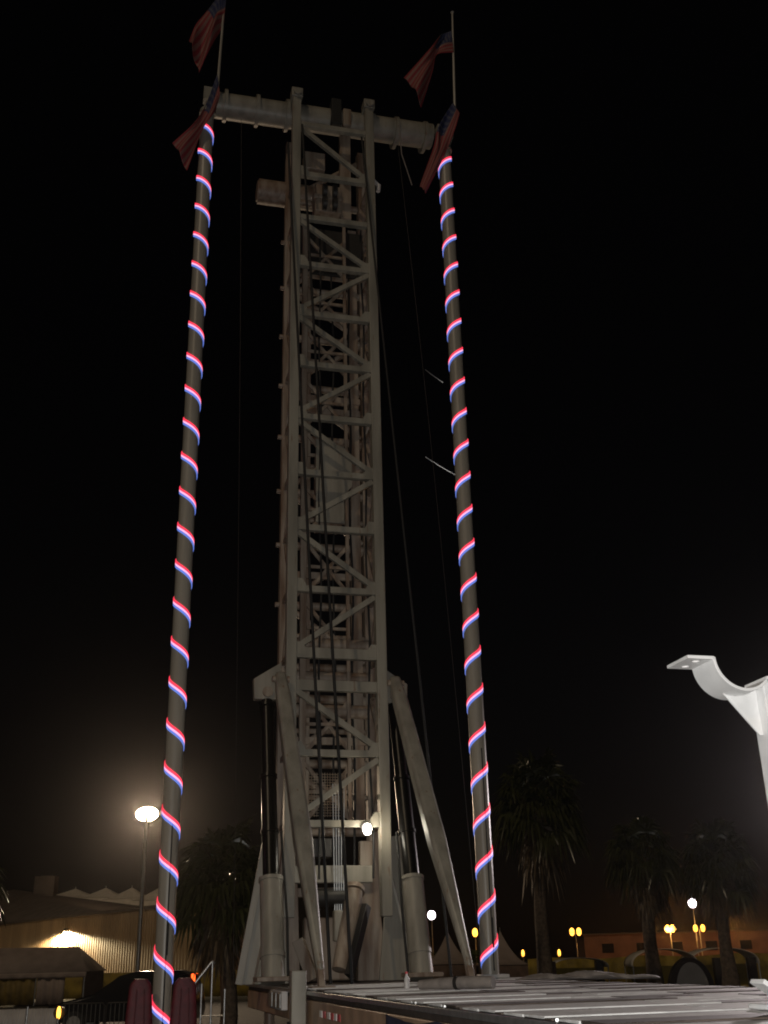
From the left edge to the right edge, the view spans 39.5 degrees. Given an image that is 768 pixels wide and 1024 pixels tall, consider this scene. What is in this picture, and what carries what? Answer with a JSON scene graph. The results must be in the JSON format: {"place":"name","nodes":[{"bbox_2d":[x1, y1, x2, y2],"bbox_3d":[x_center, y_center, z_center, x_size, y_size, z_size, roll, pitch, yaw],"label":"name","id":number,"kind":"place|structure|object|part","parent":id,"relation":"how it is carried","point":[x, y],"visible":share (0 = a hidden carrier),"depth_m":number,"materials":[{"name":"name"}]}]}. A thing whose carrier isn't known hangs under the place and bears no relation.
{"place":"outdoors","nodes":[
{"label":"outdoors","id":0,"kind":"place"},
{"bbox_2d":[0,961,527,1023],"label":"ground","id":1,"kind":"structure","parent":0,"point":[247,1014],"depth_m":43.95,"materials":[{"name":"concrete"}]},
{"bbox_2d":[0,867,9,928],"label":"palm tree","id":2,"kind":"object","parent":1,"relation":"on","point":[3,889],"visible":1,"depth_m":34.41,"materials":[{"name":"green plant"}]},
{"bbox_2d":[0,1007,28,1023],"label":"panel fence","id":3,"kind":"object","parent":1,"relation":"on","point":[13,1016],"visible":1,"depth_m":29.05,"materials":[{"name":"white plastic"}]},
{"bbox_2d":[27,1006,58,1023],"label":"panel fence","id":4,"kind":"object","parent":1,"relation":"on","point":[40,1016],"visible":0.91,"depth_m":29.04,"materials":[{"name":"white plastic"}]},
{"bbox_2d":[0,947,105,1005],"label":"canopy tent","id":5,"kind":"object","parent":1,"relation":"on","point":[47,970],"visible":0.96,"depth_m":54.61,"materials":[{"name":"fabric"}]},
{"bbox_2d":[53,1006,65,1023],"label":"flame light","id":6,"kind":"object","parent":1,"relation":"on","point":[59,1012],"visible":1,"depth_m":27.30,"materials":[{"name":"glass"}]},
{"bbox_2d":[57,887,98,897],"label":"white pavilion","id":7,"kind":"structure","parent":1,"relation":"on","point":[76,893],"depth_m":156.11,"materials":[{"name":"fabric"}]},
{"bbox_2d":[59,1002,105,1023],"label":"crowd barrier","id":8,"kind":"object","parent":1,"relation":"on","point":[78,1004],"visible":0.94,"depth_m":29.10,"materials":[{"name":"metal"}]},
{"bbox_2d":[79,886,117,900],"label":"white pavilion","id":9,"kind":"structure","parent":1,"relation":"on","point":[104,893],"depth_m":153.77,"materials":[{"name":"fabric"}]},
{"bbox_2d":[104,1002,126,1023],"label":"crowd barrier","id":10,"kind":"object","parent":1,"relation":"on","point":[115,1003],"visible":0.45,"depth_m":29.08,"materials":[{"name":"metal"}]},
{"bbox_2d":[0,890,243,972],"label":"exhibition hall","id":11,"kind":"structure","parent":1,"relation":"on","point":[103,934],"depth_m":95.11,"materials":[{"name":"beige metal"}]},
{"bbox_2d":[33,875,58,895],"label":"rooftop unit","id":12,"kind":"object","parent":11,"relation":"on","point":[45,884],"visible":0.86,"depth_m":132.02,"materials":[{"name":"metal"}]},
{"bbox_2d":[104,886,145,904],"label":"white pavilion","id":13,"kind":"structure","parent":1,"relation":"on","point":[128,896],"depth_m":150.97,"materials":[{"name":"fabric"}]},
{"bbox_2d":[48,970,204,1023],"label":"parked car","id":14,"kind":"object","parent":1,"relation":"on","point":[116,989],"visible":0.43,"depth_m":30.78,"materials":[{"name":"black paint"}]},
{"bbox_3d":[-7.614,13.676,30.962,1.250,0.460,0.110,-1,-23,0],"label":"side window","id":15,"kind":"part","parent":14,"relation":"part of","materials":[{"name":"black glass"}]},
{"bbox_3d":[-6.264,13.642,30.962,1.250,0.460,0.110,-1,-23,0],"label":"side window","id":16,"kind":"part","parent":14,"relation":"part of","materials":[{"name":"black glass"}]},
{"bbox_2d":[125,979,151,1023],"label":"ride chair","id":17,"kind":"object","parent":1,"relation":"on","point":[139,1007],"visible":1,"depth_m":17.00,"materials":[{"name":"red plastic"}]},
{"bbox_2d":[35,970,250,999],"bbox_3d":[-13.096,26.145,59.123,14.814,1.300,0.118,-6,-23,11],"label":"scrim fence","id":18,"kind":"object","parent":1,"relation":"on","point":[73,988],"visible":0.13,"depth_m":59.66,"materials":[{"name":"fabric"}]},
{"bbox_2d":[131,889,157,905],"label":"white pavilion","id":19,"kind":"structure","parent":1,"relation":"on","point":[150,898],"depth_m":148.17,"materials":[{"name":"fabric"}]},
{"bbox_2d":[135,807,157,971],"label":"street lamp","id":20,"kind":"object","parent":1,"relation":"on","point":[146,814],"visible":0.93,"depth_m":66.51,"materials":[{"name":"metal"}]},
{"bbox_2d":[169,978,196,1023],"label":"ride chair","id":21,"kind":"object","parent":1,"relation":"on","point":[183,1008],"visible":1,"depth_m":17.16,"materials":[{"name":"red plastic"}]},
{"bbox_2d":[152,14,224,1023],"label":"striped pole","id":22,"kind":"object","parent":1,"relation":"on","point":[166,902],"visible":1,"depth_m":20.07,"materials":[{"name":"metal"}]},
{"bbox_2d":[173,74,219,169],"bbox_3d":[-4.260,-8.920,24.293,1.003,2.893,0.229,4,-23,-13],"label":"flag","id":23,"kind":"object","parent":22,"relation":"attached to","point":[185,143],"visible":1,"depth_m":24.16,"materials":[{"name":"fabric"}]},
{"bbox_2d":[189,0,225,71],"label":"flag","id":24,"kind":"object","parent":22,"relation":"attached to","point":[206,31],"visible":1,"depth_m":25.64,"materials":[{"name":"fabric"}]},
{"bbox_2d":[195,960,225,1023],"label":"stair rail","id":25,"kind":"object","parent":1,"relation":"on","point":[211,964],"visible":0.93,"depth_m":20.06,"materials":[{"name":"metal"}]},
{"bbox_2d":[174,814,258,1023],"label":"palm tree","id":26,"kind":"object","parent":1,"relation":"on","point":[220,919],"visible":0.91,"depth_m":31.18,"materials":[{"name":"green plant"}]},
{"bbox_2d":[428,911,435,956],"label":"white floodlight","id":27,"kind":"object","parent":1,"relation":"on","point":[431,915],"visible":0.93,"depth_m":168.32,"materials":[{"name":"metal"}]},
{"bbox_2d":[432,934,478,978],"bbox_3d":[3.334,23.210,55.297,3.000,3.180,3.000,-1,-23,0],"label":"peaked tent","id":28,"kind":"object","parent":1,"relation":"on","point":[440,961],"visible":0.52,"depth_m":54.29,"materials":[{"name":"fabric"}]},
{"bbox_2d":[471,928,478,957],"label":"street lamp","id":29,"kind":"object","parent":1,"relation":"on","point":[474,933],"visible":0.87,"depth_m":167.36,"materials":[{"name":"metal"}]},
{"bbox_2d":[470,949,480,962],"bbox_3d":[4.833,24.808,57.872,2.781,2.177,1.711,-1,-23,0],"label":"bush","id":30,"kind":"object","parent":1,"relation":"on","point":[477,954],"visible":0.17,"depth_m":58.06,"materials":[{"name":"green plant"}]},
{"bbox_2d":[435,11,521,979],"bbox_3d":[1.724,-1.720,23.202,1.160,24.660,0.584,4,-23,-13],"label":"striped pole","id":31,"kind":"object","parent":1,"relation":"on","point":[483,855],"visible":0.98,"depth_m":21.57,"materials":[{"name":"metal"}]},
{"bbox_2d":[404,31,453,106],"bbox_3d":[1.147,-11.251,26.970,1.344,2.687,0.293,4,-23,-13],"label":"flag","id":32,"kind":"object","parent":31,"relation":"attached to","point":[417,77],"visible":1,"depth_m":26.89,"materials":[{"name":"fabric"}]},
{"bbox_2d":[420,103,459,192],"bbox_3d":[1.360,-8.767,25.719,1.092,2.942,0.194,4,-23,-13],"label":"flag","id":33,"kind":"object","parent":31,"relation":"attached to","point":[446,129],"visible":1,"depth_m":25.77,"materials":[{"name":"fabric"}]},
{"bbox_2d":[476,927,528,976],"bbox_3d":[6.084,23.164,55.288,3.000,3.130,3.000,-1,-23,0],"label":"peaked tent","id":34,"kind":"object","parent":1,"relation":"on","point":[511,964],"visible":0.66,"depth_m":54.18,"materials":[{"name":"fabric"}]},
{"bbox_2d":[246,970,767,1023],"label":"ride trailer","id":35,"kind":"object","parent":1,"relation":"on","point":[296,1000],"visible":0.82,"depth_m":9.99,"materials":[{"name":"paint"}]},
{"bbox_2d":[253,698,288,985],"bbox_3d":[-1.994,5.590,18.761,0.600,4.975,1.753,4,-23,-13],"label":"hydraulic cylinder","id":36,"kind":"object","parent":35,"relation":"on","point":[271,879],"visible":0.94,"depth_m":18.14,"materials":[{"name":"paint"}]},
{"bbox_2d":[272,672,335,987],"bbox_3d":[-1.381,4.806,17.375,0.350,5.348,3.680,5,-23,-15],"label":"support strut","id":37,"kind":"object","parent":35,"relation":"on","point":[300,825],"visible":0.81,"depth_m":17.10,"materials":[{"name":"paint"}]},
{"bbox_2d":[215,86,433,984],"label":"ride tower","id":38,"kind":"structure","parent":35,"relation":"on","point":[347,260],"depth_m":21.75,"materials":[{"name":"paint"}]},
{"bbox_2d":[233,119,241,974],"bbox_3d":[-2.951,-0.674,21.920,0.437,18.800,0.197,14,-27,-32],"label":"cable","id":39,"kind":"object","parent":38,"relation":"hanging from","point":[238,564],"visible":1,"depth_m":20.75,"materials":[{"name":"metal"}]},
{"bbox_2d":[287,142,331,983],"bbox_3d":[-1.540,-0.519,20.957,0.052,17.894,1.416,20,-31,-41],"label":"cable","id":40,"kind":"object","parent":38,"relation":"hanging from","point":[314,657],"visible":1,"depth_m":19.87,"materials":[{"name":"grey metal"}]},
{"bbox_2d":[301,124,353,983],"bbox_3d":[-1.213,-0.858,20.943,0.050,18.495,1.776,14,-27,-32],"label":"cable","id":41,"kind":"object","parent":38,"relation":"hanging from","point":[332,651],"visible":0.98,"depth_m":19.70,"materials":[{"name":"black metal"}]},
{"bbox_2d":[361,823,371,834],"bbox_3d":[-0.315,5.728,19.326,0.198,0.228,0.274,4,-23,-13],"label":"work light","id":42,"kind":"object","parent":38,"relation":"attached to","point":[366,828],"visible":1,"depth_m":19.23,"materials":[{"name":"metal"}]},
{"bbox_2d":[399,124,411,184],"bbox_3d":[0.515,-8.557,25.573,0.278,1.804,0.030,2,-23,-9],"label":"halyard","id":43,"kind":"object","parent":38,"relation":"hanging from","point":[402,155],"visible":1,"depth_m":25.55,"materials":[{"name":"grey fabric"}]},
{"bbox_2d":[361,136,452,976],"bbox_3d":[0.284,-0.656,21.389,1.694,18.394,0.047,-21,-29,39],"label":"cable","id":44,"kind":"object","parent":38,"relation":"hanging from","point":[419,676],"visible":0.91,"depth_m":20.84,"materials":[{"name":"black metal"}]},
{"bbox_2d":[398,149,481,971],"bbox_3d":[1.011,-0.496,22.587,0.989,18.801,0.187,-6,-23,12],"label":"cable","id":45,"kind":"object","parent":38,"relation":"hanging from","point":[444,579],"visible":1,"depth_m":21.57,"materials":[{"name":"metal"}]},
{"bbox_2d":[404,972,409,988],"bbox_3d":[0.270,5.574,12.726,0.064,0.189,0.062,4,-23,-13],"label":"drink bottle","id":46,"kind":"object","parent":35,"relation":"on","point":[406,982],"visible":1,"depth_m":12.70,"materials":[{"name":"white plastic"}]},
{"bbox_2d":[386,1013,442,1023],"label":"skirt cloth","id":47,"kind":"object","parent":35,"relation":"hanging from","point":[391,1020],"visible":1,"depth_m":9.84,"materials":[{"name":"fabric"}]},
{"bbox_2d":[388,703,443,980],"bbox_3d":[0.432,5.769,19.339,0.600,4.975,1.753,4,-23,-13],"label":"hydraulic cylinder","id":48,"kind":"object","parent":35,"relation":"on","point":[418,952],"visible":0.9,"depth_m":18.68,"materials":[{"name":"paint"}]},
{"bbox_2d":[387,676,474,975],"bbox_3d":[0.754,4.964,17.883,0.350,5.348,3.680,5,-23,-15],"label":"support strut","id":49,"kind":"object","parent":35,"relation":"on","point":[435,836],"visible":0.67,"depth_m":17.67,"materials":[{"name":"paint"}]},
{"bbox_2d":[417,976,495,989],"bbox_3d":[0.821,5.436,12.342,0.992,0.148,0.156,-15,-26,30],"label":"canvas roll","id":50,"kind":"object","parent":35,"relation":"on","point":[466,982],"visible":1,"depth_m":12.25,"materials":[{"name":"fabric"}]},
{"bbox_2d":[515,970,660,980],"bbox_3d":[2.746,6.349,14.659,2.074,0.119,0.392,-14,-26,28],"label":"tarpaulin","id":51,"kind":"object","parent":35,"relation":"on","point":[588,975],"visible":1,"depth_m":14.52,"materials":[{"name":"grey fabric"}]},
{"bbox_2d":[667,655,767,1009],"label":"mast rest","id":52,"kind":"object","parent":35,"relation":"on","point":[749,702],"visible":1,"depth_m":7.62,"materials":[{"name":"white paint"}]},
{"bbox_2d":[520,950,525,960],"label":"path lamp","id":53,"kind":"object","parent":1,"relation":"on","point":[523,953],"visible":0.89,"depth_m":110.80,"materials":[{"name":"metal"}]},
{"bbox_2d":[490,747,595,973],"bbox_3d":[6.314,14.406,42.738,4.515,9.733,4.551,-1,-23,0],"label":"palm tree","id":54,"kind":"object","parent":1,"relation":"on","point":[534,834],"visible":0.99,"depth_m":42.59,"materials":[{"name":"green plant"}]},
{"bbox_2d":[553,962,555,973],"bbox_3d":[7.426,20.826,47.566,0.500,1.500,0.430,-1,-23,0],"label":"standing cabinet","id":55,"kind":"object","parent":1,"relation":"on","point":[554,966],"visible":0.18,"depth_m":47.58,"materials":[{"name":"black"}]},
{"bbox_2d":[556,949,561,957],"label":"path lamp","id":56,"kind":"object","parent":1,"relation":"on","point":[559,952],"visible":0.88,"depth_m":110.80,"materials":[{"name":"metal"}]},
{"bbox_2d":[568,928,581,956],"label":"street lamp","id":57,"kind":"object","parent":1,"relation":"on","point":[573,931],"visible":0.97,"depth_m":167.28,"materials":[{"name":"metal"}]},
{"bbox_2d":[553,957,609,981],"bbox_3d":[9.153,21.877,50.376,2.630,1.635,2.000,-1,-23,0],"label":"domed canopy","id":58,"kind":"object","parent":1,"relation":"on","point":[559,971],"visible":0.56,"depth_m":51.24,"materials":[{"name":"white plastic"}]},
{"bbox_2d":[594,960,604,981],"bbox_3d":[9.625,20.771,47.566,0.350,1.500,0.430,-1,-23,0],"label":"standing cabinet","id":59,"kind":"object","parent":1,"relation":"on","point":[599,965],"visible":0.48,"depth_m":47.58,"materials":[{"name":"metal"}]},
{"bbox_3d":[9.622,20.646,47.396,0.280,1.200,0.020,-1,-23,0],"label":"door","id":60,"kind":"part","parent":59,"relation":"part of","materials":[{"name":"metal"}]},
{"bbox_2d":[601,815,689,983],"bbox_3d":[10.421,15.530,42.143,3.634,7.019,3.483,-1,-23,0],"label":"palm tree","id":61,"kind":"object","parent":1,"relation":"on","point":[646,876],"visible":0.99,"depth_m":41.97,"materials":[{"name":"green plant"}]},
{"bbox_2d":[528,953,767,983],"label":"scrim fence","id":62,"kind":"object","parent":1,"relation":"on","point":[616,964],"visible":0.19,"depth_m":52.40,"materials":[{"name":"fabric"}]},
{"bbox_2d":[624,948,696,983],"bbox_3d":[12.838,21.262,49.510,3.030,1.935,2.000,-1,-23,0],"label":"domed canopy","id":63,"kind":"object","parent":1,"relation":"on","point":[628,962],"visible":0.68,"depth_m":50.18,"materials":[{"name":"white plastic"}]},
{"bbox_2d":[664,925,675,955],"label":"street lamp","id":64,"kind":"object","parent":1,"relation":"on","point":[671,928],"visible":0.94,"depth_m":167.31,"materials":[{"name":"metal"}]},
{"bbox_2d":[668,957,714,985],"bbox_3d":[13.156,19.980,45.941,1.960,1.550,0.570,-1,-23,0],"label":"arched booth","id":65,"kind":"object","parent":1,"relation":"on","point":[689,970],"visible":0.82,"depth_m":45.76,"materials":[{"name":"metal"}]},
{"bbox_2d":[688,899,699,955],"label":"white floodlight","id":66,"kind":"object","parent":1,"relation":"on","point":[694,903],"visible":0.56,"depth_m":168.23,"materials":[{"name":"metal"}]},
{"bbox_2d":[692,924,705,955],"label":"street lamp","id":67,"kind":"object","parent":1,"relation":"on","point":[702,927],"visible":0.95,"depth_m":171.94,"materials":[{"name":"metal"}]},
{"bbox_2d":[712,958,721,985],"bbox_3d":[14.873,20.639,47.566,0.280,1.500,0.430,-1,-23,0],"label":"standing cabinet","id":68,"kind":"object","parent":1,"relation":"on","point":[717,969],"visible":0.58,"depth_m":47.50,"materials":[{"name":"metal"}]},
{"bbox_3d":[14.870,20.514,47.396,0.224,1.200,0.020,-1,-23,0],"label":"door","id":69,"kind":"part","parent":68,"relation":"part of","materials":[{"name":"metal"}]},
{"bbox_2d":[681,948,761,987],"bbox_3d":[15.847,21.580,50.430,3.230,1.915,2.000,-1,-23,0],"label":"domed canopy","id":70,"kind":"object","parent":1,"relation":"on","point":[743,974],"visible":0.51,"depth_m":51.06,"materials":[{"name":"white plastic"}]},
{"bbox_2d":[676,817,767,985],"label":"palm tree","id":71,"kind":"object","parent":1,"relation":"on","point":[724,889],"visible":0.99,"depth_m":41.87,"materials":[{"name":"green plant"}]},
{"bbox_2d":[745,957,758,987],"bbox_3d":[16.423,20.600,47.566,0.350,1.500,0.430,-1,-23,0],"label":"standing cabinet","id":72,"kind":"object","parent":1,"relation":"on","point":[752,970],"visible":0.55,"depth_m":47.52,"materials":[{"name":"metal"}]},
{"bbox_3d":[16.420,20.475,47.396,0.280,1.200,0.020,-1,-23,0],"label":"door","id":73,"kind":"part","parent":72,"relation":"part of","materials":[{"name":"metal"}]},
{"bbox_2d":[0,0,767,966],"label":"sky","id":74,"kind":"structure","parent":0,"point":[609,164],"materials":[{"name":"black"}]},
{"bbox_2d":[573,929,767,958],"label":"building","id":75,"kind":"structure","parent":0,"point":[605,945],"depth_m":186.04,"materials":[{"name":"brown paint"}]},
{"bbox_2d":[602,943,613,952],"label":"window","id":76,"kind":"structure","parent":75,"relation":"in","point":[606,948],"depth_m":185.69,"materials":[{"name":"black glass"}]},
{"bbox_2d":[636,943,643,950],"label":"window","id":77,"kind":"structure","parent":75,"relation":"in","point":[640,946],"depth_m":185.74,"materials":[{"name":"black glass"}]},
{"bbox_2d":[671,942,682,949],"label":"window","id":78,"kind":"structure","parent":75,"relation":"in","point":[676,945],"depth_m":185.74,"materials":[{"name":"black glass"}]},
{"bbox_2d":[705,941,717,949],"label":"window","id":79,"kind":"structure","parent":75,"relation":"in","point":[709,944],"depth_m":185.74,"materials":[{"name":"black glass"}]},
{"bbox_2d":[740,940,752,948],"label":"window","id":80,"kind":"structure","parent":75,"relation":"in","point":[745,944],"depth_m":185.69,"materials":[{"name":"black glass"}]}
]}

